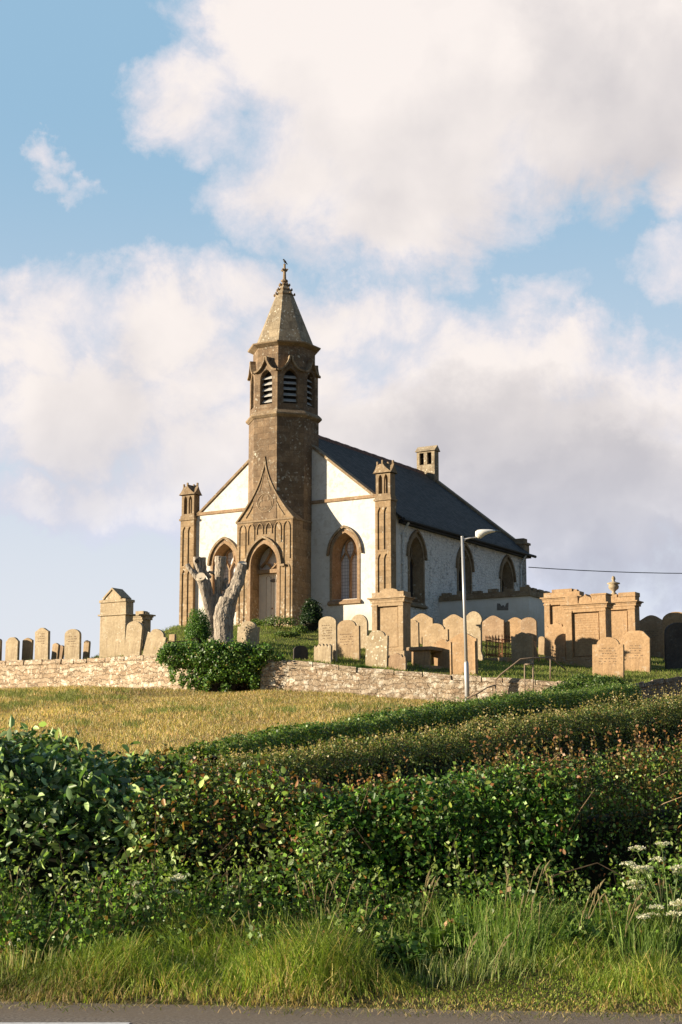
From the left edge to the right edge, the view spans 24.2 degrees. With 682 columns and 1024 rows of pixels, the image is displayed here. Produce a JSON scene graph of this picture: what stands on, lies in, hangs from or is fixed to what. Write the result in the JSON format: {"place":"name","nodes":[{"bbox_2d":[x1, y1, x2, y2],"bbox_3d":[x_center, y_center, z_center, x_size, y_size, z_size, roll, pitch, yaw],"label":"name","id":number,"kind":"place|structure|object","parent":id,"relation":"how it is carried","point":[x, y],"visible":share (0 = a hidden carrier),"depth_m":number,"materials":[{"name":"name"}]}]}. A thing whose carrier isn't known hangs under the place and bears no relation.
{"place":"outdoors","nodes":[
{"label":"outdoors","id":0,"kind":"place"},
{"bbox_2d":[94,716,343,771],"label":"lane edge grass","id":1,"kind":"structure","parent":0,"point":[178,753],"depth_m":29.01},
{"bbox_2d":[0,1001,681,1023],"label":"road","id":2,"kind":"structure","parent":0,"point":[172,1014],"depth_m":10.79,"materials":[{"name":"asphalt"}]},
{"bbox_2d":[0,1022,129,1023],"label":"road marking","id":3,"kind":"object","parent":2,"relation":"on","point":[64,1022],"visible":1,"depth_m":10.50,"materials":[{"name":"paint"}]},
{"bbox_2d":[0,689,681,1017],"bbox_3d":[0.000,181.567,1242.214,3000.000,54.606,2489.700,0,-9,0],"label":"ground","id":4,"kind":"structure","parent":0,"point":[369,1003],"depth_m":11.61,"materials":[{"name":"plant"}]},
{"bbox_2d":[0,924,54,959],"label":"nettle patch","id":5,"kind":"object","parent":4,"relation":"on","point":[24,936],"visible":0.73,"depth_m":12.51,"materials":[{"name":"green plant"}]},
{"bbox_2d":[0,886,69,944],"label":"grass clump","id":6,"kind":"object","parent":4,"relation":"on","point":[15,929],"visible":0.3,"depth_m":12.87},
{"bbox_2d":[0,862,71,932],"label":"grass clump","id":7,"kind":"object","parent":4,"relation":"on","point":[11,902],"visible":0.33,"depth_m":13.34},
{"bbox_2d":[0,928,155,979],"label":"grass clump","id":8,"kind":"object","parent":4,"relation":"on","point":[23,957],"visible":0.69,"depth_m":12.37,"materials":[{"name":"plant"}]},
{"bbox_2d":[37,899,136,956],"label":"grass clump","id":9,"kind":"object","parent":4,"relation":"on","point":[70,934],"visible":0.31,"depth_m":12.70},
{"bbox_2d":[0,714,198,920],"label":"shrub","id":10,"kind":"object","parent":4,"relation":"on","point":[96,817],"visible":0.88,"depth_m":14.31,"materials":[{"name":"green plant"}]},
{"bbox_2d":[62,926,145,958],"bbox_3d":[-1.843,3.472,12.365,0.649,0.494,0.324,0,-9,0],"label":"nettle patch","id":11,"kind":"object","parent":4,"relation":"on","point":[87,937],"visible":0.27,"depth_m":12.36,"materials":[{"name":"green plant"}]},
{"bbox_2d":[0,655,208,690],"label":"churchyard wall","id":12,"kind":"structure","parent":4,"relation":"on","point":[141,671],"depth_m":53.31,"materials":[{"name":"stone"}]},
{"bbox_2d":[155,636,285,692],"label":"ivy","id":13,"kind":"object","parent":12,"relation":"attached to","point":[234,662],"visible":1,"depth_m":49.75,"materials":[{"name":"green plant"}]},
{"bbox_2d":[63,880,157,943],"bbox_3d":[-1.851,3.264,12.816,0.968,0.582,0.459,3,-10,-18],"label":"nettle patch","id":14,"kind":"object","parent":4,"relation":"on","point":[115,933],"visible":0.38,"depth_m":12.81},
{"bbox_2d":[127,873,185,938],"bbox_3d":[-1.491,3.216,12.783,0.475,0.602,0.218,1,-10,-8],"label":"cow parsley","id":15,"kind":"object","parent":4,"relation":"on","point":[177,877],"visible":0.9,"depth_m":12.78,"materials":[{"name":"green plant"}]},
{"bbox_2d":[153,921,215,952],"bbox_3d":[-1.232,3.439,12.505,0.537,0.449,0.315,0,-9,0],"label":"nettle patch","id":16,"kind":"object","parent":4,"relation":"on","point":[176,933],"visible":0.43,"depth_m":12.46,"materials":[{"name":"green plant"}]},
{"bbox_2d":[89,944,297,991],"bbox_3d":[-1.137,3.441,11.997,1.638,0.358,0.785,0,-9,0],"label":"grass clump","id":17,"kind":"object","parent":4,"relation":"on","point":[197,964],"visible":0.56,"depth_m":11.96,"materials":[{"name":"plant"}]},
{"bbox_2d":[145,860,247,929],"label":"grass clump","id":18,"kind":"object","parent":4,"relation":"on","point":[173,911],"visible":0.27,"depth_m":12.93,"materials":[{"name":"plant"}]},
{"bbox_2d":[201,868,267,933],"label":"grass clump","id":19,"kind":"object","parent":4,"relation":"on","point":[231,906],"visible":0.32,"depth_m":12.92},
{"bbox_2d":[125,911,348,975],"bbox_3d":[-0.798,3.359,12.396,1.866,0.493,0.845,0,-9,0],"label":"grass clump","id":20,"kind":"object","parent":4,"relation":"on","point":[233,946],"visible":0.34,"depth_m":12.37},
{"bbox_2d":[241,919,292,962],"bbox_3d":[-0.581,3.427,12.299,0.417,0.544,0.314,0,-9,0],"label":"nettle patch","id":21,"kind":"object","parent":4,"relation":"on","point":[251,928],"visible":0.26,"depth_m":12.29,"materials":[{"name":"green plant"}]},
{"bbox_2d":[122,744,436,920],"bbox_3d":[-0.534,2.955,14.693,2.838,1.619,2.094,0,-9,0],"label":"shrub","id":22,"kind":"object","parent":4,"relation":"on","point":[206,834],"visible":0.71,"depth_m":14.19,"materials":[{"name":"green plant"}]},
{"bbox_2d":[0,685,609,798],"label":"dry field grass","id":23,"kind":"structure","parent":4,"relation":"on","point":[222,708],"depth_m":39.66,"materials":[{"name":"plant"}]},
{"bbox_2d":[235,873,375,938],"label":"grass clump","id":24,"kind":"object","parent":4,"relation":"on","point":[284,915],"visible":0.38,"depth_m":12.82,"materials":[{"name":"plant"}]},
{"bbox_2d":[283,878,373,928],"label":"grass clump","id":25,"kind":"object","parent":4,"relation":"on","point":[344,910],"visible":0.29,"depth_m":12.79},
{"bbox_2d":[0,809,681,947],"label":"bramble thicket","id":26,"kind":"object","parent":4,"relation":"on","point":[121,894],"visible":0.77,"depth_m":13.03,"materials":[{"name":"green plant"}]},
{"bbox_2d":[0,988,681,1023],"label":"cut grass","id":27,"kind":"structure","parent":4,"relation":"on","point":[363,1010],"depth_m":11.02,"materials":[{"name":"plant"}]},
{"bbox_2d":[307,907,389,941],"bbox_3d":[0.074,3.401,12.558,0.696,0.545,0.324,0,-9,0],"label":"nettle patch","id":28,"kind":"object","parent":4,"relation":"on","point":[360,918],"visible":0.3,"depth_m":12.56,"materials":[{"name":"green plant"}]},
{"bbox_2d":[294,900,460,955],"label":"grass clump","id":29,"kind":"object","parent":4,"relation":"on","point":[390,933],"visible":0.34,"depth_m":12.51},
{"bbox_2d":[362,925,432,966],"bbox_3d":[0.407,3.397,12.218,0.600,0.430,0.307,0,-9,0],"label":"nettle patch","id":30,"kind":"object","parent":4,"relation":"on","point":[395,943],"visible":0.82,"depth_m":12.16,"materials":[{"name":"green plant"}]},
{"bbox_2d":[382,949,429,968],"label":"broadleaf weed","id":31,"kind":"object","parent":4,"relation":"on","point":[407,960],"visible":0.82,"depth_m":12.08,"materials":[{"name":"green plant"}]},
{"bbox_2d":[181,679,644,769],"bbox_3d":[2.812,4.963,35.340,1.247,3.500,20.329,-6,-11,30],"label":"hedge","id":32,"kind":"object","parent":4,"relation":"on","point":[381,722],"visible":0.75,"depth_m":32.47,"materials":[{"name":"green plant"}]},
{"bbox_2d":[260,659,568,701],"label":"churchyard wall","id":33,"kind":"structure","parent":4,"relation":"on","point":[293,675],"depth_m":48.55,"materials":[{"name":"stone"}]},
{"bbox_2d":[363,869,478,937],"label":"grass clump","id":34,"kind":"object","parent":4,"relation":"on","point":[421,916],"visible":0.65,"depth_m":12.81,"materials":[{"name":"plant"}]},
{"bbox_2d":[403,926,452,951],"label":"broadleaf weed","id":35,"kind":"object","parent":4,"relation":"on","point":[431,934],"visible":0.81,"depth_m":12.46,"materials":[{"name":"green plant"}]},
{"bbox_2d":[184,680,681,834],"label":"hedge","id":36,"kind":"object","parent":4,"relation":"on","point":[428,752],"visible":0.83,"depth_m":22.63,"materials":[{"name":"green plant"}]},
{"bbox_2d":[279,748,594,922],"bbox_3d":[0.829,2.961,14.676,2.739,1.566,2.020,0,-9,0],"label":"shrub","id":37,"kind":"object","parent":4,"relation":"on","point":[432,805],"visible":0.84,"depth_m":13.97,"materials":[{"name":"green plant"}]},
{"bbox_2d":[439,907,480,953],"bbox_3d":[0.937,3.380,12.467,0.336,0.547,0.327,0,-9,0],"label":"nettle patch","id":38,"kind":"object","parent":4,"relation":"on","point":[462,930],"visible":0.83,"depth_m":12.42,"materials":[{"name":"green plant"}]},
{"bbox_2d":[461,529,500,700],"bbox_3d":[4.198,3.271,47.308,1.213,5.569,0.240,0,-9,0],"label":"street lamp","id":39,"kind":"object","parent":4,"relation":"on","point":[480,533],"visible":0.96,"depth_m":47.34,"materials":[{"name":"metal"}]},
{"bbox_2d":[389,931,584,989],"bbox_3d":[1.078,3.350,11.897,1.677,0.417,0.814,0,-9,0],"label":"grass clump","id":40,"kind":"object","parent":4,"relation":"on","point":[459,966],"visible":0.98,"depth_m":11.89,"materials":[{"name":"plant"}]},
{"bbox_2d":[408,861,623,958],"bbox_3d":[1.331,3.133,12.518,1.776,0.765,0.875,0,-9,0],"label":"grass clump","id":41,"kind":"object","parent":4,"relation":"on","point":[480,920],"visible":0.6,"depth_m":12.48,"materials":[{"name":"plant"}]},
{"bbox_2d":[448,886,604,965],"bbox_3d":[1.426,3.208,12.296,1.351,0.605,0.809,5,-11,-26],"label":"grass clump","id":42,"kind":"object","parent":4,"relation":"on","point":[527,940],"visible":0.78,"depth_m":12.27,"materials":[{"name":"plant"}]},
{"bbox_2d":[495,657,565,691],"bbox_3d":[5.729,4.926,46.776,2.459,1.340,0.591,4,-10,-24],"label":"handrail","id":43,"kind":"object","parent":4,"relation":"on","point":[532,663],"visible":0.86,"depth_m":46.63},
{"bbox_2d":[509,869,600,938],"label":"grass clump","id":44,"kind":"object","parent":4,"relation":"on","point":[553,904],"visible":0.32,"depth_m":12.73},
{"bbox_2d":[447,718,681,913],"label":"shrub","id":45,"kind":"object","parent":4,"relation":"on","point":[605,833],"visible":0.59,"depth_m":14.32,"materials":[{"name":"green plant"}]},
{"bbox_2d":[534,917,613,948],"bbox_3d":[1.843,3.369,12.358,0.682,0.434,0.314,0,-9,0],"label":"nettle patch","id":46,"kind":"object","parent":4,"relation":"on","point":[598,933],"visible":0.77,"depth_m":12.33,"materials":[{"name":"green plant"}]},
{"bbox_2d":[558,673,601,688],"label":"shrub","id":47,"kind":"object","parent":4,"relation":"on","point":[576,684],"visible":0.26,"depth_m":45.94,"materials":[{"name":"green plant"}]},
{"bbox_2d":[522,879,681,956],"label":"grass clump","id":48,"kind":"object","parent":4,"relation":"on","point":[599,915],"visible":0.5,"depth_m":12.44,"materials":[{"name":"plant"}]},
{"bbox_2d":[582,675,627,689],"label":"bush","id":49,"kind":"object","parent":4,"relation":"on","point":[596,680],"visible":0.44,"depth_m":45.19,"materials":[{"name":"green plant"}]},
{"bbox_2d":[570,895,681,964],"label":"grass clump","id":50,"kind":"object","parent":4,"relation":"on","point":[644,940],"visible":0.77,"depth_m":12.26,"materials":[{"name":"plant"}]},
{"bbox_2d":[626,866,647,915],"bbox_3d":[2.349,3.123,12.620,0.190,0.612,0.192,0,-9,0],"label":"cow parsley","id":51,"kind":"object","parent":4,"relation":"on","point":[635,886],"visible":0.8,"depth_m":12.63,"materials":[{"name":"white plant"}]},
{"bbox_2d":[619,841,681,930],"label":"cow parsley","id":52,"kind":"object","parent":4,"relation":"on","point":[658,859],"visible":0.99,"depth_m":12.56,"materials":[{"name":"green plant"}]},
{"bbox_2d":[619,878,681,948],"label":"grass clump","id":53,"kind":"object","parent":4,"relation":"on","point":[659,910],"visible":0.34,"depth_m":12.53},
{"bbox_2d":[631,676,681,711],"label":"lane wall","id":54,"kind":"structure","parent":4,"relation":"on","point":[657,684],"depth_m":47.96,"materials":[{"name":"stone"}]},
{"bbox_2d":[636,899,681,952],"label":"cow parsley","id":55,"kind":"object","parent":4,"relation":"on","point":[671,913],"visible":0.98,"depth_m":12.33,"materials":[{"name":"white plant"}]},
{"bbox_2d":[0,0,681,660],"label":"sky","id":56,"kind":"structure","parent":0,"point":[472,208],"materials":[{"name":"blue"}]},
{"bbox_2d":[29,623,681,684],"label":"churchyard ground","id":57,"kind":"structure","parent":0,"point":[480,668],"depth_m":55.08,"materials":[{"name":"plant"}]},
{"bbox_2d":[5,637,19,660],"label":"headstone","id":58,"kind":"object","parent":57,"relation":"on","point":[12,650],"visible":0.68,"depth_m":56.80,"materials":[{"name":"stone"}]},
{"bbox_2d":[22,638,33,659],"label":"headstone","id":59,"kind":"object","parent":57,"relation":"on","point":[27,647],"visible":0.66,"depth_m":56.92,"materials":[{"name":"stone"}]},
{"bbox_2d":[35,628,49,659],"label":"headstone","id":60,"kind":"object","parent":57,"relation":"on","point":[42,643],"visible":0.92,"depth_m":56.22,"materials":[{"name":"stone"}]},
{"bbox_2d":[64,629,80,658],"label":"headstone","id":61,"kind":"object","parent":57,"relation":"on","point":[72,645],"visible":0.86,"depth_m":55.53,"materials":[{"name":"stone"}]},
{"bbox_2d":[98,588,135,657],"bbox_3d":[-7.845,4.144,55.451,1.272,2.974,0.590,-6,-11,31],"label":"monument","id":62,"kind":"object","parent":57,"relation":"on","point":[116,615],"visible":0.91,"depth_m":55.31,"materials":[{"name":"stone"}]},
{"bbox_2d":[124,621,143,656],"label":"headstone","id":63,"kind":"object","parent":57,"relation":"on","point":[134,637],"visible":0.79,"depth_m":53.52,"materials":[{"name":"stone"}]},
{"bbox_2d":[133,611,155,647],"bbox_3d":[-7.092,4.613,56.361,0.852,2.186,0.550,-6,-11,31],"label":"monument","id":64,"kind":"object","parent":57,"relation":"on","point":[144,618],"visible":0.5,"depth_m":56.28,"materials":[{"name":"stone"}]},
{"bbox_2d":[142,629,167,655],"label":"headstone","id":65,"kind":"object","parent":57,"relation":"on","point":[157,638],"visible":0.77,"depth_m":52.91,"materials":[{"name":"stone"}]},
{"bbox_2d":[184,608,212,642],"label":"evergreen shrub","id":66,"kind":"object","parent":57,"relation":"on","point":[199,628],"visible":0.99,"depth_m":52.50,"materials":[{"name":"green plant"}]},
{"bbox_2d":[185,556,246,643],"bbox_3d":[-4.371,3.268,55.198,2.164,3.527,0.856,0,-9,0],"label":"dead tree","id":67,"kind":"object","parent":57,"relation":"on","point":[220,609],"visible":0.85,"depth_m":55.09,"materials":[{"name":"wood"}]},
{"bbox_2d":[237,621,259,650],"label":"headstone","id":68,"kind":"object","parent":57,"relation":"on","point":[247,630],"visible":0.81,"depth_m":53.27,"materials":[{"name":"stone"}]},
{"bbox_2d":[257,615,298,628],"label":"weed","id":69,"kind":"object","parent":57,"relation":"on","point":[282,619],"visible":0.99,"depth_m":65.03,"materials":[{"name":"green plant"}]},
{"bbox_2d":[273,630,302,637],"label":"weed","id":70,"kind":"object","parent":57,"relation":"on","point":[287,633],"visible":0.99,"depth_m":60.90,"materials":[{"name":"green plant"}]},
{"bbox_2d":[293,646,307,659],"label":"headstone","id":71,"kind":"object","parent":57,"relation":"on","point":[301,652],"visible":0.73,"depth_m":52.00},
{"bbox_2d":[299,597,322,631],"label":"dark bush","id":72,"kind":"object","parent":57,"relation":"on","point":[311,616],"visible":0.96,"depth_m":65.58,"materials":[{"name":"green plant"}]},
{"bbox_2d":[314,644,332,662],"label":"headstone","id":73,"kind":"object","parent":57,"relation":"on","point":[323,652],"visible":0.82,"depth_m":51.50,"materials":[{"name":"stone"}]},
{"bbox_2d":[319,616,337,660],"bbox_3d":[-0.424,4.387,52.083,0.650,1.927,0.114,-5,-10,28],"label":"headstone","id":74,"kind":"object","parent":57,"relation":"on","point":[328,634],"visible":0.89,"depth_m":52.07,"materials":[{"name":"stone"}]},
{"bbox_2d":[337,620,360,659],"bbox_3d":[0.213,4.504,53.196,0.954,1.783,0.114,-5,-10,29],"label":"headstone","id":75,"kind":"object","parent":57,"relation":"on","point":[349,639],"visible":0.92,"depth_m":53.14,"materials":[{"name":"stone"}]},
{"bbox_2d":[352,614,368,648],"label":"headstone","id":76,"kind":"object","parent":57,"relation":"on","point":[360,620],"visible":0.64,"depth_m":57.90,"materials":[{"name":"stone"}]},
{"bbox_2d":[179,264,549,690],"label":"church","id":77,"kind":"structure","parent":57,"relation":"on","point":[295,511],"depth_m":71.28,"materials":[{"name":"paint"}]},
{"bbox_2d":[207,537,236,611],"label":"window","id":78,"kind":"structure","parent":77,"relation":"in","point":[228,549],"depth_m":73.68,"materials":[{"name":"stone"}]},
{"bbox_2d":[326,525,362,605],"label":"window","id":79,"kind":"structure","parent":77,"relation":"in","point":[345,550],"depth_m":70.34,"materials":[{"name":"stone"}]},
{"bbox_2d":[406,530,427,609],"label":"window","id":80,"kind":"structure","parent":77,"relation":"in","point":[416,551],"depth_m":71.15,"materials":[{"name":"brown glass"}]},
{"bbox_2d":[455,543,474,593],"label":"window","id":81,"kind":"structure","parent":77,"relation":"in","point":[468,557],"depth_m":75.26,"materials":[{"name":"brown glass"}]},
{"bbox_2d":[499,555,516,591],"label":"window","id":82,"kind":"structure","parent":77,"relation":"in","point":[507,573],"depth_m":79.28,"materials":[{"name":"brown glass"}]},
{"bbox_2d":[528,567,681,573],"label":"overhead cable","id":83,"kind":"object","parent":77,"relation":"attached to","point":[603,571],"visible":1,"depth_m":82.68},
{"bbox_2d":[365,630,388,667],"bbox_3d":[1.160,4.655,51.227,0.787,1.680,0.110,-3,-10,29],"label":"headstone","id":84,"kind":"object","parent":57,"relation":"on","point":[377,647],"visible":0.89,"depth_m":51.20,"materials":[{"name":"stone"}]},
{"bbox_2d":[367,588,414,660],"bbox_3d":[1.735,4.133,54.723,1.504,3.011,0.750,-6,-11,31],"label":"monument","id":85,"kind":"object","parent":57,"relation":"on","point":[391,613],"visible":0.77,"depth_m":54.54,"materials":[{"name":"stone"}]},
{"bbox_2d":[387,653,406,669],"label":"headstone","id":86,"kind":"object","parent":57,"relation":"on","point":[397,660],"visible":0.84,"depth_m":50.81,"materials":[{"name":"stone"}]},
{"bbox_2d":[411,620,419,646],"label":"headstone","id":87,"kind":"object","parent":57,"relation":"on","point":[415,635],"visible":0.52,"depth_m":59.82,"materials":[{"name":"stone"}]},
{"bbox_2d":[411,613,433,643],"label":"headstone","id":88,"kind":"object","parent":57,"relation":"on","point":[425,621],"visible":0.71,"depth_m":61.87,"materials":[{"name":"stone"}]},
{"bbox_2d":[406,646,442,668],"bbox_3d":[2.984,5.069,52.265,1.020,1.152,1.900,-6,-11,31],"label":"table tomb","id":89,"kind":"object","parent":57,"relation":"on","point":[424,656],"visible":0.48,"depth_m":51.61,"materials":[{"name":"stone"}]},
{"bbox_2d":[422,623,448,646],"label":"headstone","id":90,"kind":"object","parent":57,"relation":"on","point":[434,633],"visible":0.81,"depth_m":57.56,"materials":[{"name":"stone"}]},
{"bbox_2d":[433,639,449,668],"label":"headstone","id":91,"kind":"object","parent":57,"relation":"on","point":[442,658],"visible":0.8,"depth_m":52.00,"materials":[{"name":"stone"}]},
{"bbox_2d":[443,614,463,639],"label":"headstone","id":92,"kind":"object","parent":57,"relation":"on","point":[453,623],"visible":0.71,"depth_m":63.85,"materials":[{"name":"stone"}]},
{"bbox_2d":[449,633,477,674],"bbox_3d":[3.859,4.731,49.982,0.927,1.859,0.142,-5,-10,28],"label":"headstone","id":93,"kind":"object","parent":57,"relation":"on","point":[456,645],"visible":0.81,"depth_m":49.99,"materials":[{"name":"stone"}]},
{"bbox_2d":[466,611,483,660],"bbox_3d":[4.721,4.620,56.180,0.670,2.224,0.110,-6,-10,32],"label":"headstone","id":94,"kind":"object","parent":57,"relation":"on","point":[474,622],"visible":0.6,"depth_m":56.16,"materials":[{"name":"stone"}]},
{"bbox_2d":[482,616,504,641],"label":"headstone","id":95,"kind":"object","parent":57,"relation":"on","point":[493,625],"visible":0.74,"depth_m":66.08,"materials":[{"name":"stone"}]},
{"bbox_2d":[484,635,514,661],"bbox_3d":[5.843,5.079,56.777,0.990,1.280,1.625,-6,-11,31],"label":"grave railing","id":96,"kind":"object","parent":57,"relation":"on","point":[507,659],"visible":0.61,"depth_m":56.27,"materials":[{"name":"metal"}]},
{"bbox_2d":[505,617,520,641],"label":"headstone","id":97,"kind":"object","parent":57,"relation":"on","point":[512,627],"visible":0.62,"depth_m":65.81,"materials":[{"name":"stone"}]},
{"bbox_2d":[511,632,533,664],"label":"headstone","id":98,"kind":"object","parent":57,"relation":"on","point":[522,645],"visible":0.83,"depth_m":55.21,"materials":[{"name":"stone"}]},
{"bbox_2d":[520,617,537,646],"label":"headstone","id":99,"kind":"object","parent":57,"relation":"on","point":[528,625],"visible":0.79,"depth_m":64.52,"materials":[{"name":"stone"}]},
{"bbox_2d":[538,636,545,654],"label":"headstone","id":100,"kind":"object","parent":57,"relation":"on","point":[541,643],"visible":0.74,"depth_m":59.93,"materials":[{"name":"stone"}]},
{"bbox_2d":[545,623,565,662],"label":"headstone","id":101,"kind":"object","parent":57,"relation":"on","point":[555,647],"visible":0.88,"depth_m":57.01,"materials":[{"name":"stone"}]},
{"bbox_2d":[540,588,583,637],"bbox_3d":[8.748,4.564,62.172,1.758,3.074,0.700,-6,-11,31],"label":"monument","id":102,"kind":"object","parent":57,"relation":"on","point":[553,608],"visible":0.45,"depth_m":62.27,"materials":[{"name":"stone"}]},
{"bbox_2d":[560,593,615,667],"bbox_3d":[8.790,4.513,56.363,1.806,3.197,0.750,-6,-11,31],"label":"monument","id":103,"kind":"object","parent":57,"relation":"on","point":[588,621],"visible":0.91,"depth_m":56.25,"materials":[{"name":"stone"}]},
{"bbox_2d":[592,637,623,677],"bbox_3d":[8.755,4.995,52.053,1.068,1.787,0.114,-3,-9,29],"label":"headstone","id":104,"kind":"object","parent":57,"relation":"on","point":[607,656],"visible":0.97,"depth_m":52.03,"materials":[{"name":"stone"}]},
{"bbox_2d":[590,576,643,643],"bbox_3d":[10.272,4.308,59.620,2.079,3.847,0.700,-6,-11,31],"label":"monument","id":105,"kind":"object","parent":57,"relation":"on","point":[625,616],"visible":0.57,"depth_m":59.32,"materials":[{"name":"stone"}]},
{"bbox_2d":[621,631,650,671],"bbox_3d":[10.290,5.100,55.443,1.052,1.915,0.114,-3,-9,31],"label":"headstone","id":106,"kind":"object","parent":57,"relation":"on","point":[637,650],"visible":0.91,"depth_m":55.40,"materials":[{"name":"stone"}]},
{"bbox_2d":[640,615,662,657],"bbox_3d":[12.272,5.145,62.821,1.139,2.135,0.114,-4,-10,32],"label":"headstone","id":107,"kind":"object","parent":57,"relation":"on","point":[651,626],"visible":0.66,"depth_m":62.74,"materials":[{"name":"stone"}]},
{"bbox_2d":[662,612,681,660],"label":"headstone","id":108,"kind":"object","parent":57,"relation":"on","point":[671,618],"visible":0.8,"depth_m":60.68,"materials":[{"name":"stone"}]},
{"bbox_2d":[664,622,681,670],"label":"headstone","id":109,"kind":"object","parent":57,"relation":"on","point":[673,644],"visible":0.79,"depth_m":56.30,"materials":[{"name":"stone"}]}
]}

